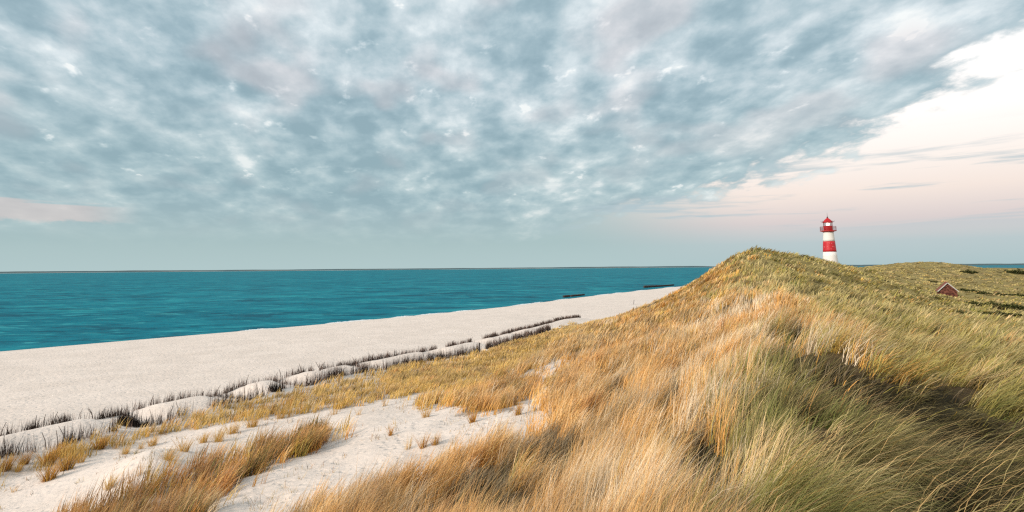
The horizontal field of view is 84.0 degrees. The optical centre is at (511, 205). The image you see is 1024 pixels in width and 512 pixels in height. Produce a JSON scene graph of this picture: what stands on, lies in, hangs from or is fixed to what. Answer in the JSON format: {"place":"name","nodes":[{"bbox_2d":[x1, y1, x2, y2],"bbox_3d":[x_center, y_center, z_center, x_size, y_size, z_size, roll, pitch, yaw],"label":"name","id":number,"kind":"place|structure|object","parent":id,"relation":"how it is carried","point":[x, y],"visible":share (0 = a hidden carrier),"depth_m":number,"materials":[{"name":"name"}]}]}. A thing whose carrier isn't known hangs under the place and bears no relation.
{"place":"outdoors","nodes":[
{"label":"outdoors","id":0,"kind":"place"},
{"bbox_2d":[0,316,613,485],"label":"fringe grass","id":1,"kind":"structure","parent":0,"point":[444,373],"depth_m":34.81,"materials":[{"name":"yellow plant"}]},
{"bbox_2d":[0,266,714,272],"bbox_3d":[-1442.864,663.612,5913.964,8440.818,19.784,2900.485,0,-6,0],"label":"shore","id":2,"kind":"structure","parent":0,"point":[334,269],"depth_m":6645.88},
{"bbox_2d":[79,267,676,272],"bbox_3d":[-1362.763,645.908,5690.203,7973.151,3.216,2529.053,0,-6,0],"label":"beach","id":3,"kind":"structure","parent":0,"point":[316,270],"depth_m":6514.60,"materials":[{"name":"beige"}]},
{"bbox_2d":[0,249,1023,511],"bbox_3d":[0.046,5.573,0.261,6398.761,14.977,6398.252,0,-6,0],"label":"dune ground","id":4,"kind":"structure","parent":0,"point":[78,381],"depth_m":32.35,"materials":[{"name":"beige sand"}]},
{"bbox_2d":[0,422,20,435],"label":"brushwood fence","id":5,"kind":"object","parent":4,"relation":"on","point":[7,433],"visible":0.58,"depth_m":27.42,"materials":[{"name":"grey wood"}]},
{"bbox_2d":[0,451,22,471],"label":"grass tuft","id":6,"kind":"object","parent":4,"relation":"on","point":[9,463],"visible":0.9,"depth_m":22.39,"materials":[{"name":"beige plant"}]},
{"bbox_2d":[8,460,27,471],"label":"grass tuft","id":7,"kind":"object","parent":4,"relation":"on","point":[19,468],"visible":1,"depth_m":22.47,"materials":[{"name":"beige plant"}]},
{"bbox_2d":[0,432,40,458],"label":"brushwood fence","id":8,"kind":"object","parent":4,"relation":"on","point":[5,450],"visible":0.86,"depth_m":23.66,"materials":[{"name":"grey wood"}]},
{"bbox_2d":[17,449,34,464],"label":"grass tuft","id":9,"kind":"object","parent":4,"relation":"on","point":[28,459],"visible":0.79,"depth_m":23.08,"materials":[{"name":"beige plant"}]},
{"bbox_2d":[21,414,46,431],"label":"brushwood fence","id":10,"kind":"object","parent":4,"relation":"on","point":[29,427],"visible":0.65,"depth_m":28.34,"materials":[{"name":"grey wood"}]},
{"bbox_2d":[34,445,64,465],"bbox_3d":[-18.903,10.076,23.224,1.564,1.022,1.484,-2,-6,12],"label":"grass tuft","id":11,"kind":"object","parent":4,"relation":"on","point":[52,457],"visible":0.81,"depth_m":23.14,"materials":[{"name":"brown plant"}]},
{"bbox_2d":[33,457,66,482],"bbox_3d":[-17.299,9.890,21.300,1.324,0.851,1.343,0,-6,-7],"label":"grass tuft","id":12,"kind":"object","parent":4,"relation":"on","point":[47,476],"visible":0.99,"depth_m":21.32,"materials":[{"name":"beige plant"}]},
{"bbox_2d":[44,412,57,425],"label":"brushwood fence","id":13,"kind":"object","parent":4,"relation":"on","point":[54,420],"visible":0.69,"depth_m":29.07,"materials":[{"name":"grey wood"}]},
{"bbox_2d":[42,430,63,448],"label":"brushwood fence","id":14,"kind":"object","parent":4,"relation":"on","point":[51,441],"visible":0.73,"depth_m":25.09,"materials":[{"name":"grey wood"}]},
{"bbox_2d":[50,439,69,452],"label":"grass tuft","id":15,"kind":"object","parent":4,"relation":"on","point":[61,445],"visible":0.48,"depth_m":24.74,"materials":[{"name":"brown plant"}]},
{"bbox_2d":[57,411,70,423],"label":"brushwood fence","id":16,"kind":"object","parent":4,"relation":"on","point":[65,419],"visible":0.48,"depth_m":29.50,"materials":[{"name":"grey wood"}]},
{"bbox_2d":[53,447,84,471],"bbox_3d":[-17.506,9.976,22.339,1.277,0.857,1.384,0,-6,-4],"label":"grass tuft","id":17,"kind":"object","parent":4,"relation":"on","point":[69,465],"visible":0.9,"depth_m":22.36,"materials":[{"name":"plant"}]},
{"bbox_2d":[59,423,88,444],"bbox_3d":[-20.074,10.357,26.080,0.875,1.211,1.378,-5,-8,35],"label":"brushwood fence","id":18,"kind":"object","parent":4,"relation":"on","point":[71,435],"visible":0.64,"depth_m":25.90,"materials":[{"name":"grey wood"}]},
{"bbox_2d":[74,449,88,462],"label":"grass tuft","id":19,"kind":"object","parent":4,"relation":"on","point":[80,459],"visible":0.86,"depth_m":23.35,"materials":[{"name":"beige plant"}]},
{"bbox_2d":[67,409,95,420],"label":"brushwood fence","id":20,"kind":"object","parent":4,"relation":"on","point":[84,415],"visible":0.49,"depth_m":30.36,"materials":[{"name":"grey wood"}]},
{"bbox_2d":[87,433,113,449],"bbox_3d":[-18.440,10.461,25.470,1.440,0.881,1.365,-2,-7,17],"label":"grass tuft","id":21,"kind":"object","parent":4,"relation":"on","point":[102,443],"visible":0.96,"depth_m":25.38,"materials":[{"name":"brown plant"}]},
{"bbox_2d":[84,411,120,438],"bbox_3d":[-19.654,10.515,27.317,0.727,1.249,1.687,-4,-7,28],"label":"brushwood fence","id":22,"kind":"object","parent":4,"relation":"on","point":[113,424],"visible":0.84,"depth_m":27.60,"materials":[{"name":"grey wood"}]},
{"bbox_2d":[94,404,122,419],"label":"brushwood fence","id":23,"kind":"object","parent":4,"relation":"on","point":[102,416],"visible":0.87,"depth_m":31.47,"materials":[{"name":"grey wood"}]},
{"bbox_2d":[99,472,122,490],"bbox_3d":[-12.983,8.854,18.387,0.714,0.565,0.826,2,-7,-20],"label":"grass tuft","id":24,"kind":"object","parent":4,"relation":"on","point":[109,485],"visible":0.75,"depth_m":18.33,"materials":[{"name":"beige plant"}]},
{"bbox_2d":[111,404,138,425],"bbox_3d":[-20.151,10.773,29.620,1.515,1.499,1.225,0,-6,0],"label":"brush bundle","id":25,"kind":"object","parent":4,"relation":"on","point":[124,419],"visible":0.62,"depth_m":29.61,"materials":[{"name":"black wood"}]},
{"bbox_2d":[118,442,131,453],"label":"grass tuft","id":26,"kind":"object","parent":4,"relation":"on","point":[126,451],"visible":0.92,"depth_m":24.72,"materials":[{"name":"beige plant"}]},
{"bbox_2d":[121,407,132,428],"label":"brushwood fence","id":27,"kind":"object","parent":4,"relation":"on","point":[127,418],"visible":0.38,"depth_m":29.27,"materials":[{"name":"black wood"}]},
{"bbox_2d":[128,409,149,427],"bbox_3d":[-19.327,10.976,29.546,1.228,1.133,0.842,0,-6,0],"label":"brush bundle","id":28,"kind":"object","parent":4,"relation":"on","point":[139,423],"visible":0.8,"depth_m":29.44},
{"bbox_2d":[137,462,149,476],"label":"grass tuft","id":29,"kind":"object","parent":4,"relation":"on","point":[141,468],"visible":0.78,"depth_m":18.60,"materials":[{"name":"beige plant"}]},
{"bbox_2d":[131,392,174,411],"bbox_3d":[-20.997,11.474,33.519,0.596,0.900,2.602,-5,-8,34],"label":"brushwood fence","id":30,"kind":"object","parent":4,"relation":"on","point":[159,401],"visible":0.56,"depth_m":33.37,"materials":[{"name":"grey wood"}]},
{"bbox_2d":[145,435,161,445],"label":"grass tuft","id":31,"kind":"object","parent":4,"relation":"on","point":[152,443],"visible":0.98,"depth_m":26.29,"materials":[{"name":"beige plant"}]},
{"bbox_2d":[157,446,177,460],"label":"grass tuft","id":32,"kind":"object","parent":4,"relation":"on","point":[167,456],"visible":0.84,"depth_m":19.89,"materials":[{"name":"beige plant"}]},
{"bbox_2d":[147,400,196,426],"bbox_3d":[-18.231,11.042,30.636,0.616,1.384,2.708,-3,-7,24],"label":"brushwood fence","id":33,"kind":"object","parent":4,"relation":"on","point":[160,417],"visible":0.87,"depth_m":30.25,"materials":[{"name":"grey wood"}]},
{"bbox_2d":[172,435,193,451],"bbox_3d":[-12.312,8.905,21.341,1.020,0.683,0.955,-2,-6,12],"label":"grass tuft","id":34,"kind":"object","parent":4,"relation":"on","point":[186,449],"visible":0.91,"depth_m":21.35,"materials":[{"name":"beige plant"}]},
{"bbox_2d":[52,408,336,511],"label":"bank grass","id":35,"kind":"structure","parent":4,"relation":"on","point":[195,496],"depth_m":17.64,"materials":[{"name":"beige plant"}]},
{"bbox_2d":[176,386,219,399],"bbox_3d":[-19.703,11.791,35.729,0.625,1.060,2.823,-4,-7,27],"label":"brushwood fence","id":36,"kind":"object","parent":4,"relation":"on","point":[201,394],"visible":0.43,"depth_m":35.58,"materials":[{"name":"grey wood"}]},
{"bbox_2d":[194,431,210,442],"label":"grass tuft","id":37,"kind":"object","parent":4,"relation":"on","point":[204,439],"visible":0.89,"depth_m":24.78,"materials":[{"name":"beige plant"}]},
{"bbox_2d":[206,425,228,441],"bbox_3d":[-12.786,9.919,24.870,1.026,0.809,1.187,-1,-6,1],"label":"grass tuft","id":38,"kind":"object","parent":4,"relation":"on","point":[220,436],"visible":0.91,"depth_m":24.80,"materials":[{"name":"beige plant"}]},
{"bbox_2d":[222,421,240,434],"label":"grass tuft","id":39,"kind":"object","parent":4,"relation":"on","point":[233,430],"visible":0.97,"depth_m":26.27,"materials":[{"name":"beige plant"}]},
{"bbox_2d":[215,388,248,399],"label":"brushwood fence","id":40,"kind":"object","parent":4,"relation":"on","point":[229,395],"visible":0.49,"depth_m":35.88,"materials":[{"name":"grey wood"}]},
{"bbox_2d":[207,381,270,407],"bbox_3d":[-16.352,11.306,34.261,0.831,1.360,4.539,-3,-7,25],"label":"brushwood fence","id":41,"kind":"object","parent":4,"relation":"on","point":[249,397],"visible":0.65,"depth_m":34.11,"materials":[{"name":"wood"}]},
{"bbox_2d":[223,375,254,393],"bbox_3d":[-18.241,12.008,38.331,0.645,1.026,2.829,-4,-7,27],"label":"brushwood fence","id":42,"kind":"object","parent":4,"relation":"on","point":[228,389],"visible":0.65,"depth_m":37.94,"materials":[{"name":"grey wood"}]},
{"bbox_2d":[243,412,264,427],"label":"grass tuft","id":43,"kind":"object","parent":4,"relation":"on","point":[255,420],"visible":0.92,"depth_m":27.37,"materials":[{"name":"beige plant"}]},
{"bbox_2d":[254,370,289,381],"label":"brushwood fence","id":44,"kind":"object","parent":4,"relation":"on","point":[287,375],"visible":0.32,"depth_m":40.92,"materials":[{"name":"grey wood"}]},
{"bbox_2d":[268,378,282,391],"bbox_3d":[-15.118,11.347,36.392,1.137,1.160,0.843,0,-6,0],"label":"brush bundle","id":45,"kind":"object","parent":4,"relation":"on","point":[273,388],"visible":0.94,"depth_m":36.36,"materials":[{"name":"black wood"}]},
{"bbox_2d":[272,404,288,418],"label":"grass tuft","id":46,"kind":"object","parent":4,"relation":"on","point":[279,415],"visible":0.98,"depth_m":28.72,"materials":[{"name":"beige plant"}]},
{"bbox_2d":[274,376,302,385],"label":"brushwood fence","id":47,"kind":"object","parent":4,"relation":"on","point":[299,384],"visible":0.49,"depth_m":39.49,"materials":[{"name":"grey wood"}]},
{"bbox_2d":[284,403,295,417],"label":"grass tuft","id":48,"kind":"object","parent":4,"relation":"on","point":[288,415],"visible":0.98,"depth_m":28.88,"materials":[{"name":"brown plant"}]},
{"bbox_2d":[0,333,590,510],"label":"sand sprigs","id":49,"kind":"object","parent":4,"relation":"on","point":[313,463],"visible":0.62,"depth_m":19.81,"materials":[{"name":"beige plant"}]},
{"bbox_2d":[290,364,314,375],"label":"brushwood fence","id":50,"kind":"object","parent":4,"relation":"on","point":[301,371],"visible":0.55,"depth_m":42.99,"materials":[{"name":"wood"}]},
{"bbox_2d":[281,367,328,388],"bbox_3d":[-14.136,11.731,38.657,0.982,1.388,4.350,-5,-7,33],"label":"brushwood fence","id":51,"kind":"object","parent":4,"relation":"on","point":[323,376],"visible":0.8,"depth_m":39.08,"materials":[{"name":"grey wood"}]},
{"bbox_2d":[319,355,372,369],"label":"brushwood fence","id":52,"kind":"object","parent":4,"relation":"on","point":[351,362],"visible":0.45,"depth_m":47.98,"materials":[{"name":"wood"}]},
{"bbox_2d":[327,359,386,379],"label":"brushwood fence","id":53,"kind":"object","parent":4,"relation":"on","point":[336,371],"visible":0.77,"depth_m":42.32,"materials":[{"name":"wood"}]},
{"bbox_2d":[353,359,378,368],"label":"brushwood fence","id":54,"kind":"object","parent":4,"relation":"on","point":[355,363],"visible":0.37,"depth_m":47.09,"materials":[{"name":"wood"}]},
{"bbox_2d":[383,427,394,435],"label":"grass tuft","id":55,"kind":"object","parent":4,"relation":"on","point":[391,432],"visible":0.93,"depth_m":20.32,"materials":[{"name":"beige plant"}]},
{"bbox_2d":[370,346,436,359],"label":"brushwood fence","id":56,"kind":"object","parent":4,"relation":"on","point":[404,352],"visible":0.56,"depth_m":53.63,"materials":[{"name":"wood"}]},
{"bbox_2d":[404,434,413,449],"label":"grass tuft","id":57,"kind":"object","parent":4,"relation":"on","point":[407,443],"visible":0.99,"depth_m":17.96,"materials":[{"name":"beige plant"}]},
{"bbox_2d":[412,433,432,448],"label":"grass tuft","id":58,"kind":"object","parent":4,"relation":"on","point":[423,443],"visible":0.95,"depth_m":17.75,"materials":[{"name":"beige plant"}]},
{"bbox_2d":[418,407,432,417],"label":"grass tuft","id":59,"kind":"object","parent":4,"relation":"on","point":[426,412],"visible":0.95,"depth_m":23.04,"materials":[{"name":"beige plant"}]},
{"bbox_2d":[382,344,480,369],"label":"brushwood fence","id":60,"kind":"object","parent":4,"relation":"on","point":[441,355],"visible":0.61,"depth_m":50.03,"materials":[{"name":"wood"}]},
{"bbox_2d":[428,435,444,445],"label":"grass tuft","id":61,"kind":"object","parent":4,"relation":"on","point":[435,441],"visible":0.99,"depth_m":17.74,"materials":[{"name":"beige plant"}]},
{"bbox_2d":[445,337,472,346],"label":"brushwood fence","id":62,"kind":"object","parent":4,"relation":"on","point":[452,344],"visible":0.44,"depth_m":61.62,"materials":[{"name":"wood"}]},
{"bbox_2d":[461,405,481,422],"bbox_3d":[-1.376,7.100,19.480,0.871,0.693,0.816,1,-6,-11],"label":"grass tuft","id":63,"kind":"object","parent":4,"relation":"on","point":[472,420],"visible":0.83,"depth_m":19.50,"materials":[{"name":"beige plant"}]},
{"bbox_2d":[146,245,869,511],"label":"marram grass","id":64,"kind":"structure","parent":4,"relation":"on","point":[635,477],"depth_m":12.08,"materials":[{"name":"beige plant"}]},
{"bbox_2d":[485,323,552,348],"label":"brushwood fence","id":65,"kind":"object","parent":4,"relation":"on","point":[526,334],"visible":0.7,"depth_m":63.98,"materials":[{"name":"wood"}]},
{"bbox_2d":[512,395,526,414],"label":"grass tuft","id":66,"kind":"object","parent":4,"relation":"on","point":[517,411],"visible":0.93,"depth_m":18.95,"materials":[{"name":"beige plant"}]},
{"bbox_2d":[482,314,580,338],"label":"brushwood fence","id":67,"kind":"object","parent":4,"relation":"on","point":[529,326],"visible":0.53,"depth_m":77.11,"materials":[{"name":"wood"}]},
{"bbox_2d":[563,294,584,297],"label":"groyne","id":68,"kind":"object","parent":4,"relation":"on","point":[564,296],"visible":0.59,"depth_m":196.60,"materials":[{"name":"black wood"}]},
{"bbox_2d":[643,284,673,287],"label":"groyne","id":69,"kind":"object","parent":4,"relation":"on","point":[647,286],"visible":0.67,"depth_m":283.50,"materials":[{"name":"black wood"}]},
{"bbox_2d":[420,360,1023,511],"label":"loose strands","id":70,"kind":"object","parent":4,"relation":"on","point":[930,495],"visible":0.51,"depth_m":6.30},
{"bbox_2d":[820,217,837,262],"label":"lighthouse","id":71,"kind":"object","parent":4,"relation":"on","point":[829,250],"visible":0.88,"depth_m":148.71,"materials":[{"name":"white paint"}]},
{"bbox_2d":[935,282,958,297],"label":"brick hut","id":72,"kind":"object","parent":4,"relation":"on","point":[946,288],"visible":0.63,"depth_m":87.97,"materials":[{"name":"brown brick"}]},
{"bbox_2d":[953,309,971,313],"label":"shrub","id":73,"kind":"object","parent":4,"relation":"on","point":[959,312],"visible":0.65,"depth_m":49.34,"materials":[{"name":"green plant"}]},
{"bbox_2d":[958,270,978,273],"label":"shrub","id":74,"kind":"object","parent":4,"relation":"on","point":[968,271],"visible":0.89,"depth_m":165.83,"materials":[{"name":"green plant"}]},
{"bbox_2d":[966,300,986,305],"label":"shrub","id":75,"kind":"object","parent":4,"relation":"on","point":[975,302],"visible":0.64,"depth_m":59.17,"materials":[{"name":"green plant"}]},
{"bbox_2d":[976,291,991,293],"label":"shrub","id":76,"kind":"object","parent":4,"relation":"on","point":[982,292],"visible":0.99,"depth_m":101.87,"materials":[{"name":"green plant"}]},
{"bbox_2d":[977,301,1022,307],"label":"shrub","id":77,"kind":"object","parent":4,"relation":"on","point":[989,303],"visible":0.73,"depth_m":57.96,"materials":[{"name":"green plant"}]},
{"bbox_2d":[981,311,1022,315],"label":"shrub","id":78,"kind":"object","parent":4,"relation":"on","point":[1006,314],"visible":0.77,"depth_m":52.74,"materials":[{"name":"green plant"}]},
{"bbox_2d":[1003,268,1023,273],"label":"shrub","id":79,"kind":"object","parent":4,"relation":"on","point":[1018,270],"visible":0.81,"depth_m":186.37,"materials":[{"name":"green plant"}]},
{"bbox_2d":[1008,302,1023,310],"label":"shrub","id":80,"kind":"object","parent":4,"relation":"on","point":[1016,307],"visible":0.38,"depth_m":58.66,"materials":[{"name":"green plant"}]},
{"bbox_2d":[0,265,1023,351],"bbox_3d":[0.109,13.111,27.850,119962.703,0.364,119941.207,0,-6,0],"label":"sea","id":81,"kind":"structure","parent":0,"point":[41,310],"depth_m":218.75,"materials":[{"name":"liquid"}]},
{"bbox_2d":[243,287,669,330],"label":"surf foam","id":82,"kind":"object","parent":81,"relation":"on","point":[422,314],"visible":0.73,"depth_m":121.80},
{"bbox_2d":[0,0,1023,271],"label":"sky","id":83,"kind":"structure","parent":0,"point":[135,134],"materials":[{"name":"blue"}]},
{"bbox_2d":[732,248,1023,511],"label":"dune grass","id":84,"kind":"structure","parent":0,"point":[918,353],"depth_m":10.90,"materials":[{"name":"green plant"}]},
{"bbox_2d":[846,263,1023,265],"bbox_3d":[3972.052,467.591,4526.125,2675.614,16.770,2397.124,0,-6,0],"label":"shore","id":85,"kind":"structure","parent":0,"point":[959,264],"depth_m":4638.31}
]}

